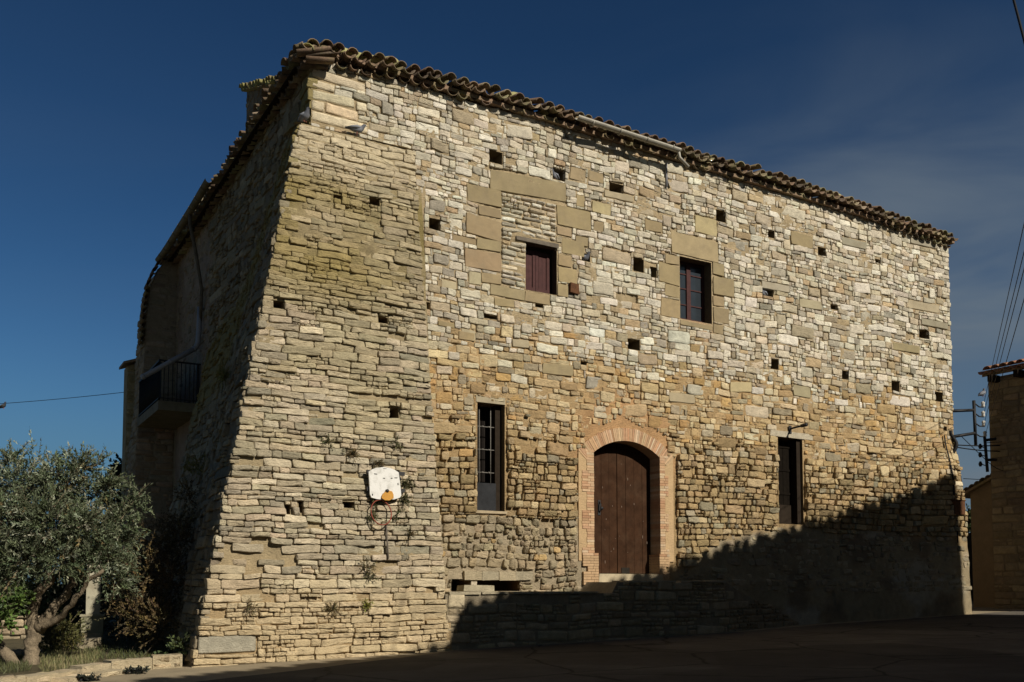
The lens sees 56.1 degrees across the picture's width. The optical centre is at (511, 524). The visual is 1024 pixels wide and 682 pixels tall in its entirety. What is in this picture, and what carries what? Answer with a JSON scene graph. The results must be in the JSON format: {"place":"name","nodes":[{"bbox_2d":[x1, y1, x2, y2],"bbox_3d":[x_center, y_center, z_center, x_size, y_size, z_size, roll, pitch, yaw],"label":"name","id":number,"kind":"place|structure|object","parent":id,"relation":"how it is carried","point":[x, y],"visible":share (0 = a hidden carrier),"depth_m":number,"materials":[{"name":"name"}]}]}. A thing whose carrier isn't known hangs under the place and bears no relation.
{"place":"outdoors","nodes":[
{"label":"outdoors","id":0,"kind":"place"},
{"bbox_2d":[0,0,1023,583],"label":"sky","id":1,"kind":"structure","parent":0,"point":[115,114],"materials":[{"name":"blue"}]},
{"bbox_2d":[7,585,1023,681],"bbox_3d":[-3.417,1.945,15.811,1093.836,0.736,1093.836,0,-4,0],"label":"ground","id":2,"kind":"structure","parent":0,"point":[184,673],"depth_m":13.56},
{"bbox_2d":[0,675,25,681],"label":"kerb stone","id":3,"kind":"object","parent":2,"relation":"on","point":[13,678],"visible":1,"depth_m":11.63,"materials":[{"name":"stone"}]},
{"bbox_2d":[0,616,43,638],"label":"garden wall","id":4,"kind":"structure","parent":2,"relation":"on","point":[19,633],"depth_m":20.38,"materials":[{"name":"stone"}]},
{"bbox_2d":[24,672,59,681],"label":"kerb stone","id":5,"kind":"object","parent":2,"relation":"on","point":[42,677],"visible":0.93,"depth_m":11.99,"materials":[{"name":"stone"}]},
{"bbox_2d":[50,669,82,676],"bbox_3d":[-5.820,1.961,12.472,0.297,0.134,0.500,0,-4,8],"label":"kerb stone","id":6,"kind":"object","parent":2,"relation":"on","point":[64,672],"visible":0.48,"depth_m":12.50,"materials":[{"name":"stone"}]},
{"bbox_2d":[51,673,96,681],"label":"kerb stone","id":7,"kind":"object","parent":2,"relation":"on","point":[71,678],"visible":0.55,"depth_m":12.11,"materials":[{"name":"stone"}]},
{"bbox_2d":[0,618,168,675],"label":"planting bed","id":8,"kind":"object","parent":2,"relation":"on","point":[15,646],"visible":0.19,"depth_m":16.71,"materials":[{"name":"green plant"}]},
{"bbox_2d":[24,610,93,652],"bbox_3d":[-7.767,2.022,16.409,1.249,1.166,0.902,0,-4,0],"label":"round bush","id":9,"kind":"object","parent":8,"relation":"on","point":[69,641],"visible":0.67,"depth_m":16.34,"materials":[{"name":"green plant"}]},
{"bbox_2d":[0,483,118,629],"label":"hedge","id":10,"kind":"object","parent":8,"relation":"on","point":[48,599],"visible":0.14,"depth_m":24.66,"materials":[{"name":"green plant"}]},
{"bbox_2d":[103,453,121,521],"bbox_3d":[-12.141,-0.205,30.169,1.787,4.050,1.618,0,-4,0],"label":"ivy","id":11,"kind":"object","parent":10,"relation":"attached to","point":[118,472],"visible":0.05,"depth_m":29.97,"materials":[{"name":"green plant"}]},
{"bbox_2d":[0,426,154,664],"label":"olive tree","id":12,"kind":"object","parent":8,"relation":"on","point":[70,533],"visible":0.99,"depth_m":13.96,"materials":[{"name":"green plant"}]},
{"bbox_2d":[0,581,36,642],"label":"climbing plant","id":13,"kind":"object","parent":12,"relation":"attached to","point":[19,596],"visible":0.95,"depth_m":13.54,"materials":[{"name":"green plant"}]},
{"bbox_2d":[0,637,167,673],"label":"grass","id":14,"kind":"structure","parent":8,"relation":"on","point":[88,656],"depth_m":14.71,"materials":[{"name":"green plant"}]},
{"bbox_2d":[72,637,101,648],"bbox_3d":[-7.602,2.138,17.099,0.549,0.239,0.354,0,-4,0],"label":"loose block","id":15,"kind":"object","parent":8,"relation":"on","point":[90,642],"depth_m":16.95,"materials":[{"name":"stone"}]},
{"bbox_2d":[80,561,105,642],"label":"stone column","id":16,"kind":"structure","parent":8,"relation":"on","point":[93,612],"depth_m":18.20,"materials":[{"name":"stone"}]},
{"bbox_2d":[69,537,167,644],"bbox_3d":[-8.316,1.523,20.947,2.192,2.971,7.926,2,-4,-28],"label":"evergreen bush","id":17,"kind":"object","parent":8,"relation":"on","point":[106,605],"visible":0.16,"depth_m":20.78,"materials":[{"name":"green plant"}]},
{"bbox_2d":[94,478,199,656],"bbox_3d":[-6.290,0.728,17.010,1.886,3.360,4.233,1,-4,-10],"label":"dry shrub","id":18,"kind":"object","parent":8,"relation":"on","point":[157,613],"visible":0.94,"depth_m":16.43,"materials":[{"name":"brown plant"}]},
{"bbox_2d":[154,631,211,655],"bbox_3d":[-4.799,1.862,14.259,1.131,0.606,0.760,-1,-4,22],"label":"corner weed","id":19,"kind":"object","parent":8,"relation":"on","point":[178,643],"visible":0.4,"depth_m":14.18,"materials":[{"name":"green plant"}]},
{"bbox_2d":[76,672,101,681],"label":"ground weed","id":20,"kind":"object","parent":2,"relation":"on","point":[84,677],"visible":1,"depth_m":12.17,"materials":[{"name":"green plant"}]},
{"bbox_2d":[70,662,110,672],"bbox_3d":[-5.729,1.972,13.071,0.281,0.152,0.459,-2,-4,28],"label":"kerb stone","id":21,"kind":"object","parent":2,"relation":"on","point":[93,667],"visible":0.59,"depth_m":12.99,"materials":[{"name":"stone"}]},
{"bbox_2d":[83,669,124,676],"bbox_3d":[-5.444,1.995,12.874,0.285,0.078,0.490,-2,-4,24],"label":"kerb stone","id":22,"kind":"object","parent":2,"relation":"on","point":[108,672],"visible":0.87,"depth_m":12.85,"materials":[{"name":"stone"}]},
{"bbox_2d":[103,659,124,668],"bbox_3d":[-5.584,1.984,13.493,0.272,0.170,0.202,-3,-5,41],"label":"kerb stone","id":23,"kind":"object","parent":2,"relation":"on","point":[117,663],"visible":0.66,"depth_m":13.42,"materials":[{"name":"stone"}]},
{"bbox_2d":[119,358,135,553],"bbox_3d":[-10.557,-0.936,27.531,1.352,8.230,0.900,2,-4,-30],"label":"stone annex","id":24,"kind":"object","parent":2,"relation":"on","point":[129,385],"visible":0.03,"depth_m":27.26,"materials":[{"name":"stone"}]},
{"bbox_2d":[0,392,123,403],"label":"power line","id":25,"kind":"object","parent":24,"relation":"attached to","point":[63,398],"visible":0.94,"depth_m":28.91,"materials":[{"name":"black metal"}]},
{"bbox_2d":[123,664,150,674],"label":"ground weed","id":26,"kind":"object","parent":2,"relation":"on","point":[136,670],"visible":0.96,"depth_m":13.01,"materials":[{"name":"green plant"}]},
{"bbox_2d":[125,657,151,669],"bbox_3d":[-5.298,1.990,13.652,0.357,0.183,0.278,1,-4,-19],"label":"kerb stone","id":27,"kind":"object","parent":2,"relation":"on","point":[136,662],"visible":0.84,"depth_m":13.55,"materials":[{"name":"stone"}]},
{"bbox_2d":[151,653,182,668],"bbox_3d":[-4.978,1.973,13.854,0.404,0.206,0.289,2,-4,-26],"label":"kerb stone","id":28,"kind":"object","parent":2,"relation":"on","point":[162,661],"visible":0.98,"depth_m":13.75,"materials":[{"name":"stone"}]},
{"bbox_2d":[118,38,971,667],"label":"stone house","id":29,"kind":"structure","parent":2,"relation":"on","point":[406,266],"depth_m":18.83,"materials":[{"name":"stone"}]},
{"bbox_2d":[179,450,205,479],"bbox_3d":[-6.065,-1.127,18.731,0.720,0.648,1.407,2,-4,-25],"label":"plant","id":30,"kind":"object","parent":29,"relation":"attached to","point":[196,464],"visible":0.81,"depth_m":18.68,"materials":[{"name":"green plant"}]},
{"bbox_2d":[213,363,231,386],"bbox_3d":[-5.320,-2.746,17.847,0.413,0.477,0.491,-3,-5,41],"label":"wall plant","id":31,"kind":"object","parent":29,"relation":"attached to","point":[225,375],"depth_m":17.80,"materials":[{"name":"green plant"}]},
{"bbox_2d":[239,596,262,616],"bbox_3d":[-3.881,1.237,14.322,0.354,0.368,0.366,-3,-5,39],"label":"wall plant","id":32,"kind":"object","parent":29,"relation":"attached to","point":[250,607],"depth_m":14.25,"materials":[{"name":"green plant"}]},
{"bbox_2d":[297,107,309,122],"bbox_3d":[-3.532,-6.915,16.298,0.180,0.234,0.334,2,-4,-25],"label":"pigeon","id":33,"kind":"object","parent":29,"relation":"on","point":[304,116],"visible":0.96,"depth_m":16.22,"materials":[{"name":"grey"}]},
{"bbox_2d":[319,433,336,450],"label":"wall plant","id":34,"kind":"object","parent":29,"relation":"attached to","point":[328,440],"depth_m":15.34,"materials":[{"name":"green plant"}]},
{"bbox_2d":[323,601,341,620],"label":"wall plant","id":35,"kind":"object","parent":29,"relation":"attached to","point":[330,608],"depth_m":14.90,"materials":[{"name":"green plant"}]},
{"bbox_2d":[341,444,359,463],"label":"wall plant","id":36,"kind":"object","parent":29,"relation":"attached to","point":[352,454],"depth_m":15.52,"materials":[{"name":"green plant"}]},
{"bbox_2d":[345,124,365,134],"bbox_3d":[-2.695,-6.833,16.607,0.363,0.207,0.180,3,-4,-38],"label":"pigeon","id":37,"kind":"object","parent":29,"relation":"on","point":[356,129],"visible":1,"depth_m":16.56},
{"bbox_2d":[359,598,374,611],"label":"wall plant","id":38,"kind":"object","parent":29,"relation":"attached to","point":[367,604],"depth_m":15.20,"materials":[{"name":"green plant"}]},
{"bbox_2d":[357,558,377,576],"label":"wall plant","id":39,"kind":"object","parent":29,"relation":"attached to","point":[367,566],"depth_m":15.30,"materials":[{"name":"green plant"}]},
{"bbox_2d":[365,510,378,529],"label":"wall plant","id":40,"kind":"object","parent":29,"relation":"attached to","point":[373,515],"depth_m":15.50,"materials":[{"name":"green plant"}]},
{"bbox_2d":[363,568,381,587],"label":"wall plant","id":41,"kind":"object","parent":29,"relation":"attached to","point":[368,574],"depth_m":15.30,"materials":[{"name":"green plant"}]},
{"bbox_2d":[369,457,386,468],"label":"wall plant","id":42,"kind":"object","parent":29,"relation":"attached to","point":[380,462],"depth_m":15.71,"materials":[{"name":"green plant"}]},
{"bbox_2d":[370,498,386,506],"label":"wall plant","id":43,"kind":"object","parent":29,"relation":"attached to","point":[373,500],"depth_m":15.59,"materials":[{"name":"green plant"}]},
{"bbox_2d":[366,467,404,525],"bbox_3d":[-2.071,-0.449,15.687,0.660,0.962,0.390,2,-4,-30],"label":"basketball hoop","id":44,"kind":"object","parent":29,"relation":"attached to","point":[384,483],"visible":1,"depth_m":15.60,"materials":[{"name":"white paint"}]},
{"bbox_2d":[385,525,388,558],"bbox_3d":[-2.017,0.284,15.539,0.030,0.542,0.092,3,-4,-38],"label":"hanging rod","id":45,"kind":"object","parent":29,"relation":"attached to","point":[387,542],"visible":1,"depth_m":15.53,"materials":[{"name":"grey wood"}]},
{"bbox_2d":[390,436,403,449],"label":"wall plant","id":46,"kind":"object","parent":29,"relation":"attached to","point":[398,445],"depth_m":15.95,"materials":[{"name":"green plant"}]},
{"bbox_2d":[392,508,406,520],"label":"wall plant","id":47,"kind":"object","parent":29,"relation":"attached to","point":[401,511],"depth_m":15.75,"materials":[{"name":"green plant"}]},
{"bbox_2d":[397,493,413,505],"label":"wall plant","id":48,"kind":"object","parent":29,"relation":"attached to","point":[405,499],"depth_m":15.84,"materials":[{"name":"green plant"}]},
{"bbox_2d":[400,476,417,491],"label":"wall plant","id":49,"kind":"object","parent":29,"relation":"attached to","point":[406,482],"depth_m":15.91,"materials":[{"name":"green plant"}]},
{"bbox_2d":[404,529,418,542],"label":"wall plant","id":50,"kind":"object","parent":29,"relation":"attached to","point":[410,533],"depth_m":15.77,"materials":[{"name":"green plant"}]},
{"bbox_2d":[474,395,506,513],"bbox_3d":[-0.489,-1.274,17.942,0.679,2.180,0.454,2,-4,-31],"label":"barred window","id":51,"kind":"structure","parent":29,"relation":"in","point":[488,419],"depth_m":18.00,"materials":[{"name":"grey metal"}]},
{"bbox_2d":[516,236,558,293],"bbox_3d":[0.427,-4.972,18.604,0.959,1.010,0.299,2,-4,-30],"label":"shuttered window","id":52,"kind":"structure","parent":29,"relation":"in","point":[538,261],"depth_m":18.72,"materials":[{"name":"brown wood"}]},
{"bbox_2d":[551,168,558,179],"bbox_3d":[0.846,-6.851,18.912,0.330,0.212,0.171,3,-5,-39],"label":"pigeon","id":53,"kind":"object","parent":29,"relation":"on","point":[555,175],"visible":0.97,"depth_m":18.83,"materials":[{"name":"grey"}]},
{"bbox_2d":[568,282,578,294],"bbox_3d":[1.204,-4.625,18.890,0.218,0.221,0.138,2,-4,-34],"label":"jutting brick","id":54,"kind":"object","parent":29,"relation":"attached to","point":[573,288],"visible":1,"depth_m":18.83,"materials":[{"name":"brick"}]},
{"bbox_2d":[582,251,590,260],"bbox_3d":[1.424,-5.308,19.165,0.171,0.212,0.330,2,-4,-35],"label":"pigeon","id":55,"kind":"object","parent":29,"relation":"on","point":[586,257],"visible":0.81,"depth_m":19.09,"materials":[{"name":"grey"}]},
{"bbox_2d":[593,443,650,573],"bbox_3d":[2.172,-0.326,19.544,1.629,2.640,0.122,2,-4,-30],"label":"arched door","id":56,"kind":"structure","parent":29,"relation":"in","point":[621,473],"depth_m":19.60,"materials":[{"name":"brown wood"}]},
{"bbox_2d":[665,163,667,186],"bbox_3d":[3.248,-7.346,20.208,0.038,0.512,0.044,0,-4,0],"label":"iron rod","id":57,"kind":"object","parent":29,"relation":"attached to","point":[666,175],"visible":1,"depth_m":20.19,"materials":[{"name":"grey metal"}]},
{"bbox_2d":[680,261,704,322],"bbox_3d":[3.795,-4.981,20.741,0.881,1.343,0.060,2,-4,-30],"label":"casement window","id":58,"kind":"structure","parent":29,"relation":"in","point":[692,307],"depth_m":20.80,"materials":[{"name":"red wood"}]},
{"bbox_2d":[770,430,812,523],"bbox_3d":[6.241,-1.051,21.785,1.329,2.075,0.324,2,-4,-30],"label":"slit window","id":59,"kind":"structure","parent":29,"relation":"in","point":[789,480],"depth_m":21.87,"materials":[{"name":"brown wood"}]},
{"bbox_2d":[788,423,807,433],"bbox_3d":[6.388,-2.146,21.506,0.087,0.180,0.535,2,-4,-33],"label":"wall bracket","id":60,"kind":"object","parent":29,"relation":"attached to","point":[800,425],"depth_m":21.50,"materials":[{"name":"black metal"}]},
{"bbox_2d":[944,430,958,542],"bbox_3d":[11.143,-0.967,24.342,0.293,2.905,0.552,-2,-4,33],"label":"wall cable","id":61,"kind":"object","parent":29,"relation":"attached to","point":[954,439],"depth_m":24.36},
{"bbox_2d":[951,499,965,514],"bbox_3d":[11.186,-0.429,24.111,0.420,0.369,0.167,2,-4,-30],"label":"meter box","id":62,"kind":"object","parent":29,"relation":"attached to","point":[959,507],"visible":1,"depth_m":24.04,"materials":[{"name":"metal"}]},
{"bbox_2d":[953,400,986,444],"bbox_3d":[12.192,-2.734,25.511,1.830,1.281,0.224,3,-5,-39],"label":"cable bracket","id":63,"kind":"object","parent":29,"relation":"attached to","point":[975,424],"visible":0.97,"depth_m":25.45,"materials":[{"name":"black metal"}]},
{"bbox_2d":[978,388,985,396],"bbox_3d":[12.755,-3.586,26.096,0.188,0.250,0.281,-2,-4,29],"label":"pigeon","id":64,"kind":"object","parent":63,"relation":"on","point":[982,393],"visible":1,"depth_m":26.05,"materials":[{"name":"white"}]},
{"bbox_2d":[984,224,1023,400],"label":"power line","id":65,"kind":"object","parent":63,"relation":"attached to","point":[1006,303],"visible":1,"depth_m":16.25,"materials":[{"name":"black metal"}]},
{"bbox_2d":[984,252,1023,411],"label":"power line","id":66,"kind":"object","parent":63,"relation":"attached to","point":[1006,322],"visible":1,"depth_m":16.18,"materials":[{"name":"black metal"}]},
{"bbox_2d":[984,269,1023,422],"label":"power line","id":67,"kind":"object","parent":63,"relation":"attached to","point":[1006,337],"visible":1,"depth_m":16.24,"materials":[{"name":"black metal"}]},
{"bbox_2d":[985,300,1023,433],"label":"power line","id":68,"kind":"object","parent":63,"relation":"attached to","point":[1006,359],"visible":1,"depth_m":16.22,"materials":[{"name":"black metal"}]},
{"bbox_2d":[445,580,798,649],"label":"stone terrace","id":69,"kind":"structure","parent":2,"relation":"on","point":[612,610],"depth_m":17.62,"materials":[{"name":"stone"}]},
{"bbox_2d":[456,585,493,591],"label":"stone slab","id":70,"kind":"structure","parent":69,"relation":"on","point":[478,588],"depth_m":17.04,"materials":[{"name":"stone"}]},
{"bbox_2d":[965,504,970,532],"bbox_3d":[19.106,0.041,40.071,1.529,1.873,1.127,0,-4,0],"label":"garden tree","id":71,"kind":"object","parent":2,"relation":"on","point":[969,519],"visible":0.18,"depth_m":39.98,"materials":[{"name":"green plant"}]},
{"bbox_2d":[966,532,972,600],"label":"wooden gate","id":72,"kind":"structure","parent":2,"relation":"on","point":[969,540],"depth_m":32.73,"materials":[{"name":"brown wood"}]},
{"bbox_2d":[963,473,994,606],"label":"house","id":73,"kind":"structure","parent":2,"relation":"on","point":[978,494],"depth_m":27.65,"materials":[{"name":"paint"}]},
{"bbox_2d":[978,359,1023,608],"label":"neighbour house","id":74,"kind":"structure","parent":2,"relation":"on","point":[1006,424],"depth_m":26.44,"materials":[{"name":"stone"}]},
{"bbox_2d":[958,447,999,451],"bbox_3d":[12.913,-2.044,26.184,3.154,0.201,0.029,3,-4,-38],"label":"power line","id":75,"kind":"object","parent":74,"relation":"attached to","point":[978,450],"visible":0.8,"depth_m":25.89,"materials":[{"name":"black metal"}]},
{"bbox_2d":[978,437,996,471],"bbox_3d":[13.436,-1.998,26.720,1.878,1.127,0.201,2,-4,-35],"label":"cable bracket","id":76,"kind":"object","parent":74,"relation":"attached to","point":[985,455],"visible":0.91,"depth_m":26.52,"materials":[{"name":"black metal"}]},
{"bbox_2d":[958,444,999,445],"bbox_3d":[12.903,-2.170,26.186,3.161,0.327,0.029,3,-4,-38],"label":"power line","id":77,"kind":"object","parent":76,"relation":"attached to","point":[978,445],"visible":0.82,"depth_m":25.91,"materials":[{"name":"black metal"}]},
{"bbox_2d":[197,611,1023,681],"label":"street","id":78,"kind":"structure","parent":0,"point":[985,647],"depth_m":13.44,"materials":[{"name":"grey asphalt"}]},
{"bbox_2d":[1012,0,1023,43],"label":"power line","id":79,"kind":"object","parent":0,"point":[1018,18],"visible":1,"depth_m":9.41,"materials":[{"name":"black metal"}]}
]}

